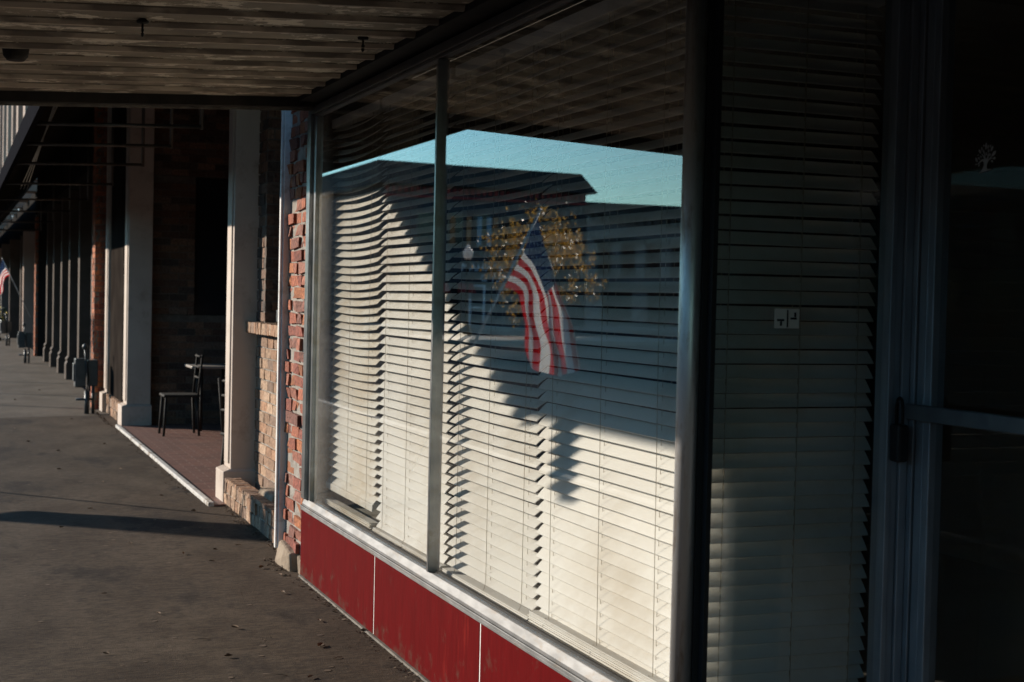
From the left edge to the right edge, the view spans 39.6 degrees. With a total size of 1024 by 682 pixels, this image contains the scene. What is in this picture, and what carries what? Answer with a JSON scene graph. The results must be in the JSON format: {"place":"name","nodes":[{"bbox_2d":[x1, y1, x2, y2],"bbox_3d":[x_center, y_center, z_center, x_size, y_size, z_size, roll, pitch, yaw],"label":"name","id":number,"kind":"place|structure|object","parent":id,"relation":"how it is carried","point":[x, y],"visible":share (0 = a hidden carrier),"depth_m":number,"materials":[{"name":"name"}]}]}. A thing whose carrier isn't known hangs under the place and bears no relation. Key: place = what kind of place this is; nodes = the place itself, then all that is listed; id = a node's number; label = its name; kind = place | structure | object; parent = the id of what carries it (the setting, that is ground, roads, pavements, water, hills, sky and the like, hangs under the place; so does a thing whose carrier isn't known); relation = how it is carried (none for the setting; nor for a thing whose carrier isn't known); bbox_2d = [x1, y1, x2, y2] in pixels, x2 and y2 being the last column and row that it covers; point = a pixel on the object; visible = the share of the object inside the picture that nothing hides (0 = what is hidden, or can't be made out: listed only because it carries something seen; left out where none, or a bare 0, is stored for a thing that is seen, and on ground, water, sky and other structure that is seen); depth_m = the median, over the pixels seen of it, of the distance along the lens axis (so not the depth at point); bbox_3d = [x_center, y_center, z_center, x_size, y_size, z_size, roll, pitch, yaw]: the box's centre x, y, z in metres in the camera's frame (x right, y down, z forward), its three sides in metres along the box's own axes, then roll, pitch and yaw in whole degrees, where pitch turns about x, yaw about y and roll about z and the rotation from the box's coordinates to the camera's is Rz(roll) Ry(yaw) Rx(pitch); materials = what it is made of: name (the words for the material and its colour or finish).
{"place":"outdoors","nodes":[
{"label":"outdoors","id":0,"kind":"place"},
{"bbox_2d":[0,306,8,339],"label":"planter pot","id":1,"kind":"object","parent":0,"point":[2,317],"visible":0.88,"depth_m":44.24,"materials":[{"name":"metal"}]},
{"bbox_2d":[0,258,29,315],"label":"flag","id":2,"kind":"object","parent":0,"point":[4,273],"visible":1,"depth_m":30.91,"materials":[{"name":"multicoloured fabric"}]},
{"bbox_2d":[0,333,109,417],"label":"sidewalk","id":3,"kind":"structure","parent":0,"point":[55,394],"depth_m":23.08,"materials":[{"name":"concrete"}]},
{"bbox_2d":[0,313,11,345],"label":"gas meter","id":4,"kind":"object","parent":3,"relation":"on","point":[5,326],"visible":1,"depth_m":39.97,"materials":[{"name":"grey metal"}]},
{"bbox_2d":[0,105,36,346],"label":"tall pilaster building","id":5,"kind":"structure","parent":3,"relation":"on","point":[17,251],"depth_m":46.24,"materials":[{"name":"grey"}]},
{"bbox_2d":[17,323,31,362],"bbox_3d":[-10.613,0.042,30.960,0.294,0.874,0.242,1,2,-22],"label":"gas meter","id":6,"kind":"object","parent":3,"relation":"on","point":[24,339],"visible":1,"depth_m":30.88,"materials":[{"name":"grey metal"}]},
{"bbox_2d":[33,107,107,408],"bbox_3d":[-8.205,-3.355,27.021,0.907,8.000,16.509,1,2,-22],"label":"brick storefront","id":7,"kind":"object","parent":3,"relation":"on","point":[69,285],"visible":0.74,"depth_m":25.55,"materials":[{"name":"brown brick"}]},
{"bbox_2d":[0,106,203,230],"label":"awning","id":8,"kind":"object","parent":7,"relation":"attached to","point":[44,133],"visible":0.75,"depth_m":15.68,"materials":[{"name":"grey metal"}]},
{"bbox_2d":[72,343,97,413],"bbox_3d":[-5.610,0.489,18.697,0.310,0.920,0.255,1,2,-22],"label":"gas meter","id":9,"kind":"object","parent":3,"relation":"on","point":[82,367],"visible":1,"depth_m":18.61,"materials":[{"name":"grey metal"}]},
{"bbox_2d":[120,424,227,505],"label":"tiled floor","id":10,"kind":"structure","parent":0,"point":[187,454],"depth_m":14.60,"materials":[{"name":"tile"}]},
{"bbox_2d":[158,354,203,436],"bbox_3d":[-3.734,0.602,16.028,0.442,0.910,0.388,1,2,-22],"label":"metal chair","id":11,"kind":"object","parent":10,"relation":"on","point":[193,394],"visible":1,"depth_m":15.93,"materials":[{"name":"metal"}]},
{"bbox_2d":[184,364,225,430],"bbox_3d":[-3.521,0.662,16.625,0.540,0.763,0.550,1,2,-22],"label":"patio table","id":12,"kind":"object","parent":10,"relation":"on","point":[212,366],"visible":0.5,"depth_m":16.48,"materials":[{"name":"metal"}]},
{"bbox_2d":[218,378,224,464],"bbox_3d":[-2.144,0.764,11.709,0.442,0.910,0.388,0,2,-42],"label":"metal chair","id":13,"kind":"object","parent":10,"relation":"on","point":[221,395],"visible":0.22,"depth_m":11.70,"materials":[{"name":"metal"}]},
{"bbox_2d":[0,415,423,681],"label":"sidewalk","id":14,"kind":"structure","parent":0,"point":[69,599],"depth_m":7.92,"materials":[{"name":"concrete"}]},
{"bbox_2d":[106,393,120,420],"bbox_3d":[-5.016,0.848,18.217,0.210,0.256,1.616,1,2,-22],"label":"brick planter","id":15,"kind":"object","parent":14,"relation":"on","point":[112,402],"visible":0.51,"depth_m":18.22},
{"bbox_2d":[115,424,213,505],"bbox_3d":[-3.487,1.148,13.850,0.045,0.080,6.570,1,2,-22],"label":"threshold strip","id":16,"kind":"object","parent":14,"relation":"on","point":[200,495],"visible":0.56,"depth_m":12.76,"materials":[{"name":"white metal"}]},
{"bbox_2d":[0,409,421,681],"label":"leaf litter","id":17,"kind":"object","parent":14,"relation":"on","point":[282,568],"visible":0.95,"depth_m":8.46,"materials":[{"name":"brown plant"}]},
{"bbox_2d":[99,92,341,574],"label":"brick patio building","id":18,"kind":"structure","parent":14,"relation":"on","point":[205,239],"depth_m":16.96,"materials":[{"name":"brick"}]},
{"bbox_2d":[194,178,228,314],"bbox_3d":[-3.640,-1.160,17.547,0.550,1.680,0.020,1,2,-22],"label":"window","id":19,"kind":"structure","parent":18,"relation":"in","point":[211,213],"depth_m":17.51,"materials":[{"name":"grey glass"}]},
{"bbox_2d":[224,477,274,542],"bbox_3d":[-1.751,1.183,10.025,0.210,0.211,2.006,1,2,-22],"label":"brick planter","id":20,"kind":"object","parent":14,"relation":"on","point":[250,504],"visible":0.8,"depth_m":10.00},
{"bbox_2d":[258,487,274,500],"bbox_3d":[-1.646,1.078,9.932,0.167,0.080,0.510,1,2,-22],"label":"loose stone","id":21,"kind":"object","parent":20,"relation":"in","point":[268,493],"visible":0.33,"depth_m":9.91,"materials":[{"name":"beige stone"}]},
{"bbox_2d":[299,0,1023,681],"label":"shop building","id":22,"kind":"structure","parent":14,"relation":"on","point":[943,580],"depth_m":6.53,"materials":[{"name":"paint"}]},
{"bbox_2d":[0,0,524,110],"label":"steel canopy","id":23,"kind":"object","parent":22,"relation":"attached to","point":[297,55],"visible":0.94,"depth_m":6.08,"materials":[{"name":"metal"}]},
{"bbox_2d":[2,48,28,61],"bbox_3d":[-2.083,-1.207,5.967,0.110,0.060,0.110,1,2,-22],"label":"ceiling fixture","id":24,"kind":"object","parent":23,"relation":"attached to","point":[15,55],"visible":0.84,"depth_m":5.93,"materials":[{"name":"metal"}]},
{"bbox_2d":[136,18,148,36],"bbox_3d":[-1.409,-1.194,5.422,0.048,0.068,0.047,1,2,-22],"label":"ceiling hook","id":25,"kind":"object","parent":23,"relation":"attached to","point":[142,21],"visible":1,"depth_m":5.41,"materials":[{"name":"metal"}]},
{"bbox_2d":[357,36,368,51],"bbox_3d":[-0.621,-1.238,5.925,0.048,0.068,0.047,1,2,-22],"label":"ceiling hook","id":26,"kind":"object","parent":23,"relation":"attached to","point":[362,38],"visible":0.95,"depth_m":5.92,"materials":[{"name":"metal"}]},
{"bbox_2d":[323,99,389,528],"bbox_3d":[-0.838,-0.144,7.561,0.070,2.154,0.974,1,2,-22],"label":"window blind","id":27,"kind":"object","parent":22,"relation":"attached to","point":[353,462],"depth_m":7.56,"materials":[{"name":"beige plastic"}]},
{"bbox_2d":[371,68,462,570],"bbox_3d":[-0.454,-0.107,6.588,0.069,2.154,1.063,1,2,-22],"label":"window blind","id":28,"kind":"object","parent":22,"relation":"attached to","point":[402,490],"depth_m":6.62,"materials":[{"name":"beige plastic"}]},
{"bbox_2d":[300,0,628,681],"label":"window frame","id":29,"kind":"structure","parent":22,"relation":"in","point":[568,662],"depth_m":5.99,"materials":[{"name":"metal"}]},
{"bbox_2d":[442,28,555,621],"bbox_3d":[-0.065,-0.070,5.599,0.070,2.154,0.984,1,2,-22],"label":"window blind","id":30,"kind":"object","parent":22,"relation":"attached to","point":[494,522],"depth_m":5.57,"materials":[{"name":"beige plastic"}]},
{"bbox_2d":[527,0,685,681],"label":"window blind","id":31,"kind":"object","parent":22,"relation":"attached to","point":[604,565],"depth_m":4.61,"materials":[{"name":"beige plastic"}]},
{"bbox_2d":[774,309,798,328],"bbox_3d":[0.777,-0.063,4.016,0.080,0.055,0.004,1,2,-22],"label":"notice card","id":32,"kind":"object","parent":22,"relation":"attached to","point":[786,318],"visible":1,"depth_m":4.01,"materials":[{"name":"beige paper"}]},
{"bbox_2d":[707,0,884,681],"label":"window blind","id":33,"kind":"object","parent":22,"relation":"attached to","point":[787,574],"depth_m":4.14,"materials":[{"name":"beige plastic"}]},
{"bbox_2d":[697,0,920,681],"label":"return window frame","id":34,"kind":"structure","parent":22,"relation":"in","point":[902,40],"depth_m":4.13,"materials":[{"name":"metal"}]},
{"bbox_2d":[889,396,907,461],"bbox_3d":[1.118,0.254,4.109,0.036,0.190,0.047,1,2,-22],"label":"key lockbox","id":35,"kind":"object","parent":22,"relation":"hanging from","point":[898,451],"visible":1,"depth_m":4.09,"materials":[{"name":"black metal"}]},
{"bbox_2d":[905,0,1023,681],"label":"door","id":36,"kind":"structure","parent":22,"relation":"in","point":[929,414],"depth_m":4.07,"materials":[{"name":"metal"}]}
]}

